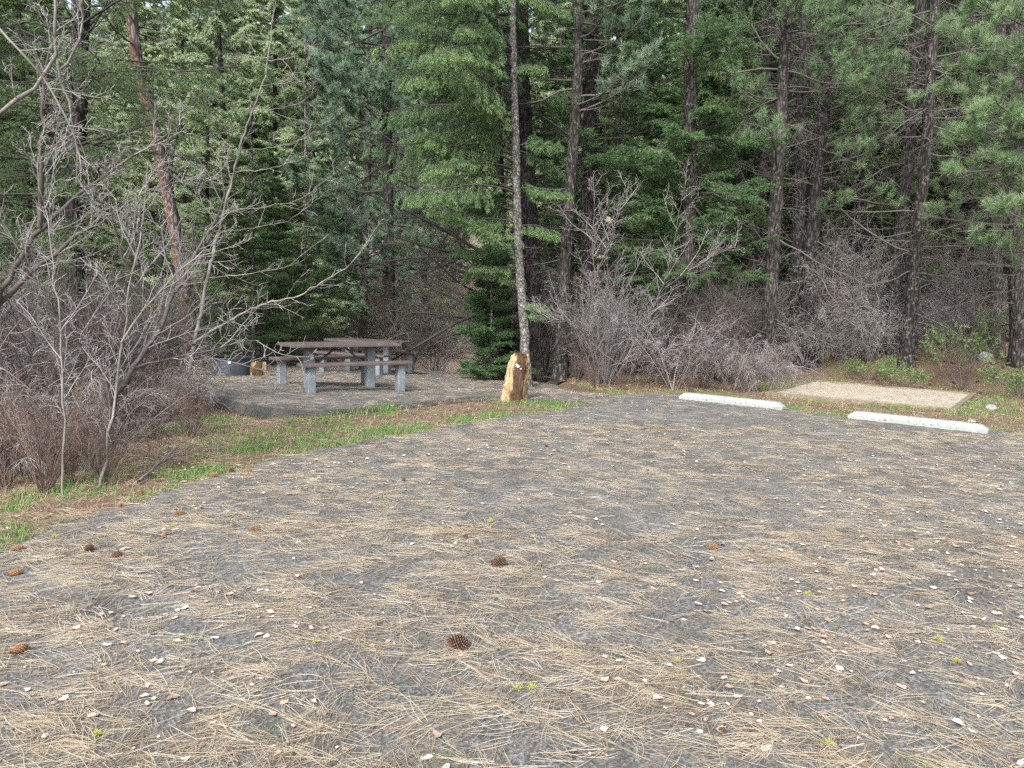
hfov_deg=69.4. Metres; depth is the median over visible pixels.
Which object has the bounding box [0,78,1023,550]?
ground
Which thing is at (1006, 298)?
bare shrub
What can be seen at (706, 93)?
fir tree
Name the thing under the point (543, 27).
fir tree
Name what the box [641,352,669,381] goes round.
bare shrub
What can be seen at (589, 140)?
fir tree
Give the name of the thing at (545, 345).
bare shrub
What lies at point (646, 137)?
fir tree
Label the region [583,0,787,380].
fir tree
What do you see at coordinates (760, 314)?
bare shrub
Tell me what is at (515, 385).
split log
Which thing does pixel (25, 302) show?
bare shrub
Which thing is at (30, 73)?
fir tree
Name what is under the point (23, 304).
bare shrub
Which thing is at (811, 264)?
bare shrub
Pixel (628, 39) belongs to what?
fir tree
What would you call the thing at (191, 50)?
fir tree
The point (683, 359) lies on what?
bare shrub
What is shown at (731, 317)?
bare shrub
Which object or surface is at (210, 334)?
bare shrub
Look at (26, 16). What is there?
fir tree
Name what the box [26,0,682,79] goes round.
sky
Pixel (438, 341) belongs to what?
bare shrub
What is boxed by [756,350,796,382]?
bare shrub
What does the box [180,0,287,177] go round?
pine tree
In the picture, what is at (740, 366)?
bare shrub
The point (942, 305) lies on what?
bare shrub
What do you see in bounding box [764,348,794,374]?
bare shrub
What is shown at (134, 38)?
pine tree
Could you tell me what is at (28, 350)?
bare shrub
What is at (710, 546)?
pine cone
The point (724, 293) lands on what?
bare shrub
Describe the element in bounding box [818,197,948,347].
bare shrub
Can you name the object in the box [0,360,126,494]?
bare shrub
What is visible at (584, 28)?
fir tree
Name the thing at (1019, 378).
leafy shrub
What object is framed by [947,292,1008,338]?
bare shrub
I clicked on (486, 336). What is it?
bare shrub
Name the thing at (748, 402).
wheel stop
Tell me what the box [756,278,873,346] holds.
bare shrub
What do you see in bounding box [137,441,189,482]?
fallen branch
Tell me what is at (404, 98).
pine tree
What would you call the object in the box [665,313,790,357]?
bare shrub
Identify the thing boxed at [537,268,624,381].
bare shrub
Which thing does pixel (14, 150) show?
fir tree
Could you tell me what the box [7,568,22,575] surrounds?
pine cone
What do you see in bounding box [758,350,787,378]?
bare shrub
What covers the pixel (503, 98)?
fir tree
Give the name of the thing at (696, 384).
bare shrub
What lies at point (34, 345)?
bare shrub
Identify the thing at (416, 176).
fir tree
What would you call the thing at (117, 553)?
pine cone
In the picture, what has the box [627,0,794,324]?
fir tree
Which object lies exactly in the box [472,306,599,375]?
bare shrub
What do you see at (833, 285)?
bare tree
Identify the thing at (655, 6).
fir tree
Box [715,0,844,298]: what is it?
pine tree
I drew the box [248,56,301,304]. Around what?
fir tree
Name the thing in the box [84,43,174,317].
fir tree
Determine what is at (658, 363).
bare shrub
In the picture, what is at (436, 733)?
fallen leaf litter
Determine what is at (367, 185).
pine tree
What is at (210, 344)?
bare shrub
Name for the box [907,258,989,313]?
bare shrub
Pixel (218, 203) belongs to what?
fir tree
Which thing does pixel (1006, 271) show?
fir tree
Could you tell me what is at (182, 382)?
bare shrub
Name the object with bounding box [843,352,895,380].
leafy shrub
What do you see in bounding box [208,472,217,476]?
pine cone
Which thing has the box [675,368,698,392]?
bare shrub
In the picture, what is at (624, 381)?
bare shrub
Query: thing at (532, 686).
lichen tuft
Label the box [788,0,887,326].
pine tree
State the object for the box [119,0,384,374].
bare tree
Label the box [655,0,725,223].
fir tree
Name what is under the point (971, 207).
fir tree
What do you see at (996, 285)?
fir tree
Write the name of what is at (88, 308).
bare shrub
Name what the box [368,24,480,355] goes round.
fir tree
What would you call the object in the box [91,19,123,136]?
fir tree
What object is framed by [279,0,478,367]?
pine tree
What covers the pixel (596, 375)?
bare shrub
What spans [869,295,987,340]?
bare shrub
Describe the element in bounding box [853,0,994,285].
fir tree
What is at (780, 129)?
pine tree
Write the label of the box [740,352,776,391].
bare shrub
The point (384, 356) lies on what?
picnic table
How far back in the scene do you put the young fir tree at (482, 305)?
17.56 m
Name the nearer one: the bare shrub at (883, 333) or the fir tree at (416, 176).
the bare shrub at (883, 333)
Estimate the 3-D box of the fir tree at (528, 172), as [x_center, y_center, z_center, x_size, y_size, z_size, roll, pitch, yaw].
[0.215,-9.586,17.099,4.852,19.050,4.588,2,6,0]
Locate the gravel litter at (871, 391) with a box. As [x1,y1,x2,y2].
[783,381,961,406]
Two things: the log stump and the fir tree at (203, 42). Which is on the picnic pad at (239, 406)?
the log stump
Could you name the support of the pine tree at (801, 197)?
on the ground at (830, 364)
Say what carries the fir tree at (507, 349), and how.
on the ground at (830, 364)
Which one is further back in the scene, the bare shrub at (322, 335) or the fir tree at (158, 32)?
the fir tree at (158, 32)
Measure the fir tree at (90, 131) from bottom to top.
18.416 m
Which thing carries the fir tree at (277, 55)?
on the ground at (830, 364)
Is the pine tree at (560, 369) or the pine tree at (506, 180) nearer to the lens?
the pine tree at (560, 369)
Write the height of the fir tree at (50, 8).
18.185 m
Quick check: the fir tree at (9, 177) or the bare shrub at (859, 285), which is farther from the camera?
the fir tree at (9, 177)
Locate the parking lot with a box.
[0,394,1023,767]
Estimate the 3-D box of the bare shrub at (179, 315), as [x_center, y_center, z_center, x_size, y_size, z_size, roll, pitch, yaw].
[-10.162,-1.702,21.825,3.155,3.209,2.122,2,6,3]
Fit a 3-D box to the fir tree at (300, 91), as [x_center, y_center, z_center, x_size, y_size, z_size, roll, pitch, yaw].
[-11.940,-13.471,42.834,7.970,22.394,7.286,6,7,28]
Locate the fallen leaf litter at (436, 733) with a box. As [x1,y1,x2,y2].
[0,371,1023,767]
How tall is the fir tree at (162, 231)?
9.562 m
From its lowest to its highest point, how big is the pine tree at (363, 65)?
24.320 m
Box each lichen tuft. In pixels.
[90,729,104,737]
[513,682,523,691]
[526,682,537,689]
[821,737,835,747]
[933,634,944,641]
[951,655,960,661]
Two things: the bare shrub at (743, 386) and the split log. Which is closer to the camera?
the split log
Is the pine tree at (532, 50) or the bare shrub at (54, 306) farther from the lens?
the pine tree at (532, 50)
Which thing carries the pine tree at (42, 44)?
on the ground at (830, 364)
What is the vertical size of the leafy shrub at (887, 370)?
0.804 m
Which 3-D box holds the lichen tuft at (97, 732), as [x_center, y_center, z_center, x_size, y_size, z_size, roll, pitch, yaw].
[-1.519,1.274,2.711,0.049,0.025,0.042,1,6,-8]
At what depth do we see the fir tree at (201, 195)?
44.26 m
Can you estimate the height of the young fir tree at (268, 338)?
6.774 m
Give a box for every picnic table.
[269,341,412,392]
[316,338,421,374]
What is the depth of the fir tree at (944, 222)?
26.43 m
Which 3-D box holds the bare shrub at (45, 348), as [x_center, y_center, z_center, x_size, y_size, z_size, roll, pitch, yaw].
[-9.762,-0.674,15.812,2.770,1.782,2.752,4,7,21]
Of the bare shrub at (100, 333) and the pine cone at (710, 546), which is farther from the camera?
the bare shrub at (100, 333)
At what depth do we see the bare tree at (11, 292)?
6.96 m
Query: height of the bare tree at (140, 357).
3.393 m
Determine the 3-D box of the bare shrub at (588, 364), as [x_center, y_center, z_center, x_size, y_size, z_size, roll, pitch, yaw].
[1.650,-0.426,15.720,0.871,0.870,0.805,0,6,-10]
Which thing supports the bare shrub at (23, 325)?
on the ground at (830, 364)
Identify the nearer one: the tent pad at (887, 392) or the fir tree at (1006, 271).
the tent pad at (887, 392)
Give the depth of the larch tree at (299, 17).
67.28 m
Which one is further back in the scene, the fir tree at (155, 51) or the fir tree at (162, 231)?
the fir tree at (155, 51)
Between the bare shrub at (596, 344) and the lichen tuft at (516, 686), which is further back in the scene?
the bare shrub at (596, 344)
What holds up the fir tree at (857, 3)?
on the ground at (830, 364)
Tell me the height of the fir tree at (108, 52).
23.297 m
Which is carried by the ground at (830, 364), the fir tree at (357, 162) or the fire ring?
the fir tree at (357, 162)
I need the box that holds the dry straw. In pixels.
[0,334,1023,557]
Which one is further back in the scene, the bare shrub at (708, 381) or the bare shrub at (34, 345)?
the bare shrub at (708, 381)
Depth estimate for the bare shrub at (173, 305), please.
9.76 m
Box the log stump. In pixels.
[250,361,268,375]
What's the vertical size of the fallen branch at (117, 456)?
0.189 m
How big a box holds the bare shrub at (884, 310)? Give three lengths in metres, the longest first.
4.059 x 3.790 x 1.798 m
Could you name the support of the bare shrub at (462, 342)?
on the ground at (830, 364)
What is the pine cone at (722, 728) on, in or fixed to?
on the parking lot
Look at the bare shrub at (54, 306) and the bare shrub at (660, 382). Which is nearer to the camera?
the bare shrub at (54, 306)
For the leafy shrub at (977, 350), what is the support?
on the ground at (830, 364)
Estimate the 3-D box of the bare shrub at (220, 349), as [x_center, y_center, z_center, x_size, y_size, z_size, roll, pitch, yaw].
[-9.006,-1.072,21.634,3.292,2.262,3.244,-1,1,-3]
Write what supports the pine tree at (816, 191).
on the ground at (830, 364)
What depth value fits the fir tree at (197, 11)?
104.55 m
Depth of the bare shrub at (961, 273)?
20.71 m
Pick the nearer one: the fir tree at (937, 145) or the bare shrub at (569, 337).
the bare shrub at (569, 337)
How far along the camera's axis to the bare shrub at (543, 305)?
18.03 m
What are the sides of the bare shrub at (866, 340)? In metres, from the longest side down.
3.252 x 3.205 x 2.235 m
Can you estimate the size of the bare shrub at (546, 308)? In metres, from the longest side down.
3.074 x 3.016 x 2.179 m
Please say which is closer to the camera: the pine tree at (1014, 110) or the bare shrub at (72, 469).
the bare shrub at (72, 469)
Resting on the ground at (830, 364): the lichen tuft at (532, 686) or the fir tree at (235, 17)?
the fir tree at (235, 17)
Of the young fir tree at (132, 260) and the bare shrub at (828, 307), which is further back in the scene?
the young fir tree at (132, 260)
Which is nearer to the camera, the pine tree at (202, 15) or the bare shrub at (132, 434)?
the bare shrub at (132, 434)
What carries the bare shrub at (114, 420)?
on the ground at (830, 364)
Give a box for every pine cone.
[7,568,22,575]
[9,545,23,550]
[9,642,28,654]
[84,544,93,551]
[111,550,122,557]
[173,510,184,515]
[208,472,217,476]
[250,526,260,530]
[448,633,468,650]
[491,555,505,566]
[708,544,717,548]
[719,727,726,732]
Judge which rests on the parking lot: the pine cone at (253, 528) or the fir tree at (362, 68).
the pine cone at (253, 528)
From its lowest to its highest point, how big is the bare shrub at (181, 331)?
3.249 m
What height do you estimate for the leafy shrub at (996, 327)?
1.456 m
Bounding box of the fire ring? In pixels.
[210,356,251,375]
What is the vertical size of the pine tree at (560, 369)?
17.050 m
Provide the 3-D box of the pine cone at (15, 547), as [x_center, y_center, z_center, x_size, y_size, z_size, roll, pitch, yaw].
[-3.081,1.020,4.604,0.077,0.040,0.040,-6,-27,-33]
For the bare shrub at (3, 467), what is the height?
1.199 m
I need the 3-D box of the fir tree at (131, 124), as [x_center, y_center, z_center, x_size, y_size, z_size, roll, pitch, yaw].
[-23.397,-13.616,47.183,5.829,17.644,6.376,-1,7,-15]
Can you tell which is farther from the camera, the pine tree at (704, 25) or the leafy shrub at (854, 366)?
the pine tree at (704, 25)
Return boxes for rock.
[977,352,993,361]
[985,404,996,410]
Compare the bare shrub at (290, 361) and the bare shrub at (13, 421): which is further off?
the bare shrub at (290, 361)
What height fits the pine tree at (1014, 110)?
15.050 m
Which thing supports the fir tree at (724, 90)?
on the ground at (830, 364)
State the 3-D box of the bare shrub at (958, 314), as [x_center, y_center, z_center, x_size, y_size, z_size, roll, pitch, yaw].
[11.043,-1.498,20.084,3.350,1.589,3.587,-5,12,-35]
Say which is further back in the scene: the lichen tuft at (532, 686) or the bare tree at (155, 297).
the bare tree at (155, 297)
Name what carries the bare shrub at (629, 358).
on the ground at (830, 364)
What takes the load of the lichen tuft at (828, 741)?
on the parking lot
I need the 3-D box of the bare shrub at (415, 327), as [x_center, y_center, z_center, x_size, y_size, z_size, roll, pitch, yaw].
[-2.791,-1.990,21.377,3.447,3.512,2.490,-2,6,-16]
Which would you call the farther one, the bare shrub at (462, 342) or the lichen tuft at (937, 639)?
the bare shrub at (462, 342)
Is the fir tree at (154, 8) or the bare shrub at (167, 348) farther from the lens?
the fir tree at (154, 8)
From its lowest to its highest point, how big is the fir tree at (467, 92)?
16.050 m
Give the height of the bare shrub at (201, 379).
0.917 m
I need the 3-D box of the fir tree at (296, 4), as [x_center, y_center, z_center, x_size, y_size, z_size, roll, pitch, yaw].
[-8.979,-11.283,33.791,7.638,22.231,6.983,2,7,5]
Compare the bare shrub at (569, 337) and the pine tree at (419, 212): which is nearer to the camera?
the bare shrub at (569, 337)
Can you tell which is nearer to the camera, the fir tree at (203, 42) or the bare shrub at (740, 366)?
the bare shrub at (740, 366)
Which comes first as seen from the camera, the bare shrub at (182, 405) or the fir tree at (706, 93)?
the bare shrub at (182, 405)
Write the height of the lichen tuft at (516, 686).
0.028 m
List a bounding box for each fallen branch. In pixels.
[50,455,149,472]
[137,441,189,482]
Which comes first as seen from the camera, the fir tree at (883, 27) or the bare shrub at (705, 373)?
the bare shrub at (705, 373)
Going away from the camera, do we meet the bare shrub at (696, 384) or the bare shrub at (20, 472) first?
the bare shrub at (20, 472)
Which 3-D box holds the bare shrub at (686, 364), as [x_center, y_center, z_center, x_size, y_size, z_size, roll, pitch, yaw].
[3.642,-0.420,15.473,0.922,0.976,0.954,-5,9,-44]
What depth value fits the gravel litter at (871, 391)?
14.56 m
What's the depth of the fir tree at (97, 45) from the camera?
61.11 m
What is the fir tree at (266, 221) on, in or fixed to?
on the ground at (830, 364)
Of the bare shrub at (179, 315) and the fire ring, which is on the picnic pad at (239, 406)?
the fire ring
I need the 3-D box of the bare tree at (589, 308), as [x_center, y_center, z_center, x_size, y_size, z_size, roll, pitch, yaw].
[2.389,-2.188,14.362,4.533,4.708,1.845,2,6,0]
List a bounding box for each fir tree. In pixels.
[0,0,97,330]
[0,0,128,351]
[0,0,282,387]
[0,23,62,365]
[1,20,59,334]
[4,71,53,241]
[6,13,57,266]
[22,13,31,97]
[26,0,95,220]
[34,4,127,339]
[61,2,111,168]
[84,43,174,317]
[85,0,141,255]
[85,0,201,324]
[91,6,177,155]
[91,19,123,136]
[97,20,131,205]
[98,203,180,365]
[109,0,203,279]
[111,24,169,274]
[113,0,243,355]
[121,114,201,351]
[143,0,308,360]
[148,1,167,71]
[151,27,178,151]
[173,34,250,292]
[178,8,209,66]
[181,104,329,361]
[182,97,222,333]
[185,52,223,288]
[192,0,335,334]
[197,140,266,363]
[198,0,249,187]
[198,0,352,365]
[234,143,308,365]
[241,34,285,220]
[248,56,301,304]
[250,0,384,352]
[255,38,347,341]
[272,13,291,157]
[279,0,357,294]
[283,127,367,362]
[311,19,410,348]
[331,0,667,377]
[352,0,572,386]
[352,21,382,183]
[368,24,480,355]
[375,69,430,206]
[394,21,461,240]
[424,0,607,380]
[453,229,539,379]
[459,0,623,374]
[481,13,532,179]
[490,0,698,377]
[493,43,579,297]
[503,0,567,230]
[509,0,652,374]
[547,1,697,374]
[560,2,625,183]
[579,0,683,301]
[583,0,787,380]
[599,4,705,368]
[601,0,707,322]
[618,36,740,352]
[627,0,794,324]
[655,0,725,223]
[657,0,847,340]
[678,5,794,335]
[695,0,902,303]
[695,13,757,259]
[748,0,964,304]
[789,0,975,321]
[793,3,938,288]
[797,0,1023,356]
[823,0,1023,378]
[846,0,1008,333]
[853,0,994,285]
[886,0,1008,337]
[886,1,1008,332]
[910,0,1023,368]
[913,0,1023,349]
[919,0,1023,337]
[927,0,1007,328]
[975,36,1023,295]
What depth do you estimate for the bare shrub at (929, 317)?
19.55 m
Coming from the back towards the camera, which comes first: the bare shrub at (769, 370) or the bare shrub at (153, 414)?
the bare shrub at (769, 370)
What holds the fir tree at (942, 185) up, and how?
on the ground at (830, 364)
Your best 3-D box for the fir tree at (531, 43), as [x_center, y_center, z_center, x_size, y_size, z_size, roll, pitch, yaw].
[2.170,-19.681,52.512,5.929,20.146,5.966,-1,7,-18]
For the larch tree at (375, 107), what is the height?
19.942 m
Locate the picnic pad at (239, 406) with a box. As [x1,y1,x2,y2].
[133,366,610,418]
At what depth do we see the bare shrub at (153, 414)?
8.73 m
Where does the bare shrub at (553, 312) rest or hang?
on the ground at (830, 364)
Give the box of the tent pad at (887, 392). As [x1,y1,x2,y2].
[765,380,975,410]
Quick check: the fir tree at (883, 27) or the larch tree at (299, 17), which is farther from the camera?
the larch tree at (299, 17)
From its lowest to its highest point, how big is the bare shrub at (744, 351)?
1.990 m
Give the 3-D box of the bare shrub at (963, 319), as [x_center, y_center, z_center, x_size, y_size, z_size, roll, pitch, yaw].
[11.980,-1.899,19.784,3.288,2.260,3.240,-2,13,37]
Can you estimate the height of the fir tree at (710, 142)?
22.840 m
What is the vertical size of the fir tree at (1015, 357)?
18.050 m
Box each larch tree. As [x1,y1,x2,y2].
[282,3,303,73]
[351,1,382,179]
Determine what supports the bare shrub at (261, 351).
on the ground at (830, 364)
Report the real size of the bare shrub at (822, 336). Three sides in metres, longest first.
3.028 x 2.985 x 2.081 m
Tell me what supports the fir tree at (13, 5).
on the ground at (830, 364)
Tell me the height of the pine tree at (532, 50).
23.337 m
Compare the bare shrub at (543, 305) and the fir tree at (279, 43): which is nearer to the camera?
the bare shrub at (543, 305)
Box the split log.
[501,352,529,403]
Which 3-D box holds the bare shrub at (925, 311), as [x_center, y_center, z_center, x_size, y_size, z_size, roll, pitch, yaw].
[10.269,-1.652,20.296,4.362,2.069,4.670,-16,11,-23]
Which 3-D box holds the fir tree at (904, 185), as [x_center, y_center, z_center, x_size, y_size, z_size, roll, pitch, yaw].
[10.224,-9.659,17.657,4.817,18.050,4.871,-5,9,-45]
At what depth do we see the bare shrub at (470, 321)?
19.85 m
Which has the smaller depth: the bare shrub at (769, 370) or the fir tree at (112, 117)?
the bare shrub at (769, 370)
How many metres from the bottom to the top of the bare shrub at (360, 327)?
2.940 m
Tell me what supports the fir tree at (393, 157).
on the ground at (830, 364)
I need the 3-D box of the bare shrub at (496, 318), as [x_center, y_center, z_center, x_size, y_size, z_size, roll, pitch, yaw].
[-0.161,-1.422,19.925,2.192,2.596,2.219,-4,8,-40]
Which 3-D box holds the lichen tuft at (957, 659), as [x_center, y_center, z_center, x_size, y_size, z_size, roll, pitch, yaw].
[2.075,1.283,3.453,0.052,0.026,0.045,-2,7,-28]
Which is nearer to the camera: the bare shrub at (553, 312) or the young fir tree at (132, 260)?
the bare shrub at (553, 312)
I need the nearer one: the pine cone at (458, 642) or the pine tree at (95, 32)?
the pine cone at (458, 642)
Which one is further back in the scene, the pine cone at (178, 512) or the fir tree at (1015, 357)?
the fir tree at (1015, 357)
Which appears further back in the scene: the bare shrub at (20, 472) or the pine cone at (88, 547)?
the bare shrub at (20, 472)
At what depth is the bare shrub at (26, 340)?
10.89 m
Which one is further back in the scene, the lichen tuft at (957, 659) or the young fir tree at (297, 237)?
the young fir tree at (297, 237)
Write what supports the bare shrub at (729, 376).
on the ground at (830, 364)
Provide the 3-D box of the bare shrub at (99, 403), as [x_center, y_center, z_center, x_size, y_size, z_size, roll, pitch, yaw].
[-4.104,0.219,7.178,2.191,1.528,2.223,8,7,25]
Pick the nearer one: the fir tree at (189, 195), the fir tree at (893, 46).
the fir tree at (893, 46)
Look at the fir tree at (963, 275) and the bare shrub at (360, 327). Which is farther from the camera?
the fir tree at (963, 275)
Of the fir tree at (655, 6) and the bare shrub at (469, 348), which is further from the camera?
the fir tree at (655, 6)
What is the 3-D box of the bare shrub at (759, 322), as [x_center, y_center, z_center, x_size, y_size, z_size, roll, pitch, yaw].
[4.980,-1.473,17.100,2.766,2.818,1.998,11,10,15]
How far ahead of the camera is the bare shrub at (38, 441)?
8.59 m
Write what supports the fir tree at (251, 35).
on the ground at (830, 364)
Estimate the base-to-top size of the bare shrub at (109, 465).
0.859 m
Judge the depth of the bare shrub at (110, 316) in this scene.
10.60 m
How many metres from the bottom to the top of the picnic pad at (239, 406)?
0.643 m
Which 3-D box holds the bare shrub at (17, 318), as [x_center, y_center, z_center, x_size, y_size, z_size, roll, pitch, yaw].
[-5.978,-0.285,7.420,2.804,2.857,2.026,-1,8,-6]
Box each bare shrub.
[0,208,51,346]
[0,241,109,459]
[0,253,57,412]
[0,257,157,460]
[0,258,56,380]
[0,261,56,341]
[0,287,29,364]
[0,287,79,468]
[0,303,44,396]
[0,322,236,480]
[0,340,118,488]
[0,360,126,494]
[0,364,66,491]
[0,383,45,473]
[1,323,86,391]
[1,390,111,461]
[5,318,118,382]
[10,258,203,418]
[12,406,110,482]
[17,217,254,431]
[21,301,178,371]
[28,378,121,463]
[34,271,122,338]
[38,369,81,411]
[51,389,165,485]
[56,272,205,423]
[56,292,128,345]
[79,336,231,425]
[84,393,131,443]
[85,253,175,361]
[99,364,176,440]
[108,307,174,362]
[118,276,219,364]
[119,373,189,440]
[149,285,219,360]
[156,367,228,437]
[159,308,267,363]
[163,355,221,411]
[173,291,250,363]
[177,323,237,360]
[196,292,248,355]
[237,302,295,365]
[258,287,333,365]
[286,321,423,366]
[292,309,339,362]
[317,286,407,366]
[355,259,465,367]
[373,266,477,370]
[380,313,475,370]
[434,319,518,375]
[453,279,516,370]
[455,282,512,371]
[457,288,545,352]
[461,290,518,365]
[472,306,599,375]
[485,235,618,364]
[495,277,575,352]
[503,257,591,373]
[506,255,609,371]
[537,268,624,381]
[543,286,625,375]
[554,309,666,379]
[557,274,646,383]
[569,347,601,382]
[575,234,702,385]
[582,357,608,387]
[604,305,745,389]
[606,364,633,389]
[621,318,792,377]
[635,251,722,379]
[638,321,792,384]
[638,352,675,384]
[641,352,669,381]
[657,323,831,398]
[658,277,759,380]
[660,287,781,363]
[663,344,700,381]
[664,250,764,384]
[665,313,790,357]
[671,347,710,384]
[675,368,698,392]
[678,259,798,357]
[682,352,720,387]
[689,353,725,387]
[695,286,864,342]
[697,358,725,388]
[709,280,878,350]
[723,364,736,383]
[727,350,770,392]
[729,264,885,352]
[729,353,752,380]
[737,280,798,369]
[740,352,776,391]
[742,218,883,320]
[746,299,881,376]
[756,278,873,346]
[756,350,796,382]
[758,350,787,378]
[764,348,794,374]
[786,291,922,335]
[786,317,915,375]
[798,298,948,354]
[814,283,934,361]
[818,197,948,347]
[818,293,943,335]
[820,233,888,337]
[822,279,969,352]
[846,294,980,350]
[860,239,948,323]
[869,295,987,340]
[870,302,999,348]
[877,287,967,314]
[905,209,1006,341]
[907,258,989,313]
[917,266,1008,347]
[919,277,1008,338]
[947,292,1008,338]
[976,252,1008,310]
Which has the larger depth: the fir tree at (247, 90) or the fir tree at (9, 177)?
the fir tree at (247, 90)
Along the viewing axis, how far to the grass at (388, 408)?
8.85 m
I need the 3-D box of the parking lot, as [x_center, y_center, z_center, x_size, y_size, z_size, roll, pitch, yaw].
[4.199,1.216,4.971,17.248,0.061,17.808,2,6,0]
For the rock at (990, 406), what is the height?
0.134 m
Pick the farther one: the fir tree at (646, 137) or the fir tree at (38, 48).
the fir tree at (38, 48)
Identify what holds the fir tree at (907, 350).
on the ground at (830, 364)
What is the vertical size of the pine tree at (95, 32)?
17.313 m
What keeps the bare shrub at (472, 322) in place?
on the ground at (830, 364)
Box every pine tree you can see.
[4,15,115,319]
[57,0,238,363]
[68,8,114,194]
[170,6,215,155]
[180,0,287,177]
[277,0,447,337]
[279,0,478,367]
[303,6,364,128]
[348,0,432,282]
[349,24,447,322]
[466,0,670,381]
[481,26,530,184]
[490,0,585,180]
[671,1,727,81]
[680,0,878,379]
[703,0,902,364]
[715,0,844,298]
[728,0,948,368]
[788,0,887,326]
[904,0,1023,339]
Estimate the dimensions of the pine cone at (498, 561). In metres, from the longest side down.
0.096 x 0.073 x 0.073 m
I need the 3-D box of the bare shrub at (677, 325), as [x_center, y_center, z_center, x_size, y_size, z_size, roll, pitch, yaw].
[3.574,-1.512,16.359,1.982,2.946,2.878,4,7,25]
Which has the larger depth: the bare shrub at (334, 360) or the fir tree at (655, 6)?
the fir tree at (655, 6)
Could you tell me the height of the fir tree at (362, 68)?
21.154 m
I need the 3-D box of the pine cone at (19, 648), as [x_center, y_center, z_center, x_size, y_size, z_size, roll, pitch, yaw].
[-2.203,1.183,3.307,0.046,0.046,0.090,-18,-3,12]
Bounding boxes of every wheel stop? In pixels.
[679,393,784,409]
[848,411,988,433]
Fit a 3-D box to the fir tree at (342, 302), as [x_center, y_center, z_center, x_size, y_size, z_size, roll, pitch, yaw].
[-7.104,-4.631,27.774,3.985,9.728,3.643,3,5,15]
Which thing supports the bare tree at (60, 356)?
on the ground at (830, 364)
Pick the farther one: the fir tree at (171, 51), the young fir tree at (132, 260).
the fir tree at (171, 51)
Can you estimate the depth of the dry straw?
9.93 m
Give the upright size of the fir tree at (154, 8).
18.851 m
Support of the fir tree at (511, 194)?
on the ground at (830, 364)
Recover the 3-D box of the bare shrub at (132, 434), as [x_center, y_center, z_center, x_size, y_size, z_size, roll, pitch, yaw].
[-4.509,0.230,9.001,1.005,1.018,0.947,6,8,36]
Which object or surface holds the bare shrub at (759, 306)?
on the ground at (830, 364)
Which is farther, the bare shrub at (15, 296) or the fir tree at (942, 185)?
the fir tree at (942, 185)
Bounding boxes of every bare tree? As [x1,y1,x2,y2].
[0,0,128,204]
[0,0,227,383]
[0,123,316,478]
[8,126,112,496]
[75,139,252,487]
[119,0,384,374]
[521,159,746,387]
[790,225,903,356]
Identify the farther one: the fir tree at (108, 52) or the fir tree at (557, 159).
the fir tree at (108, 52)
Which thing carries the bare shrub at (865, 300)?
on the ground at (830, 364)
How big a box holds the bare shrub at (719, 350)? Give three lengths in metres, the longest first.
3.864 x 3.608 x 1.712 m
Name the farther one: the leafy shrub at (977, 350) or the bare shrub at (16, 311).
the leafy shrub at (977, 350)
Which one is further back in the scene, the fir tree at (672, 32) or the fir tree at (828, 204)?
the fir tree at (672, 32)
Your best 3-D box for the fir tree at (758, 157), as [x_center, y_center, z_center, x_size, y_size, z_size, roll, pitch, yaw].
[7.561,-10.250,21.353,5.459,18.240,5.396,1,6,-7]
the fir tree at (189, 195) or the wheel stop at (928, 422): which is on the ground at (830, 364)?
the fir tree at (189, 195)
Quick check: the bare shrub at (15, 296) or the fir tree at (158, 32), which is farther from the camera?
the fir tree at (158, 32)
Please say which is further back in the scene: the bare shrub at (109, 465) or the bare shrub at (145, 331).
the bare shrub at (145, 331)
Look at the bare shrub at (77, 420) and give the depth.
7.57 m
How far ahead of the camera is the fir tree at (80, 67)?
14.18 m
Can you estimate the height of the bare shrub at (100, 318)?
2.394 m
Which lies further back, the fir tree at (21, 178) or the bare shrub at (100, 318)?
the fir tree at (21, 178)
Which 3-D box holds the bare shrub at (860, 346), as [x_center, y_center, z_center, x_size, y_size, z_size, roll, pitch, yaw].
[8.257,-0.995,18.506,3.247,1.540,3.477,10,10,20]
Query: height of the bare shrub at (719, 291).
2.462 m
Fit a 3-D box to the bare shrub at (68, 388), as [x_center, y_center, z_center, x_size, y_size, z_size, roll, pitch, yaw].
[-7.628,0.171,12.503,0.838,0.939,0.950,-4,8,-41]
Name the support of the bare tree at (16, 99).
on the ground at (830, 364)
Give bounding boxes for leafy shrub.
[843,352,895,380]
[875,354,931,386]
[918,317,1009,390]
[969,302,1008,358]
[977,359,1023,397]
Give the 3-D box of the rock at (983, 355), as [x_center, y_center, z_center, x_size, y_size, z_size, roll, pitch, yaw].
[11.671,-0.653,18.243,0.459,0.286,0.332,-5,9,-44]
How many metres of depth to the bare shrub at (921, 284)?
20.38 m
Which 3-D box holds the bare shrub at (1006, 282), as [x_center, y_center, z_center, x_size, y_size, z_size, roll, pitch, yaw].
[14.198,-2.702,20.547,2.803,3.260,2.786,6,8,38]
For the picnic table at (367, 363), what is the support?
on the picnic pad at (239, 406)
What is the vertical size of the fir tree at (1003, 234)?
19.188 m
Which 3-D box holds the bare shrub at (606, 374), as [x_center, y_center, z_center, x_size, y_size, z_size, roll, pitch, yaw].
[2.511,-1.454,15.062,2.615,3.078,2.523,1,6,-9]
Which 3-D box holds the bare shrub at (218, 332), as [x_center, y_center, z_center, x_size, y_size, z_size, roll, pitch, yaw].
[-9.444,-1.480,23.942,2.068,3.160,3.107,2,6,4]
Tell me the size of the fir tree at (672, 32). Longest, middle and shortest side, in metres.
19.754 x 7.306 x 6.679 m
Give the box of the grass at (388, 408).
[0,370,1023,767]
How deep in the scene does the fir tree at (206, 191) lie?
31.22 m
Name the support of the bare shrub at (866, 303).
on the ground at (830, 364)
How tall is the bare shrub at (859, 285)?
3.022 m

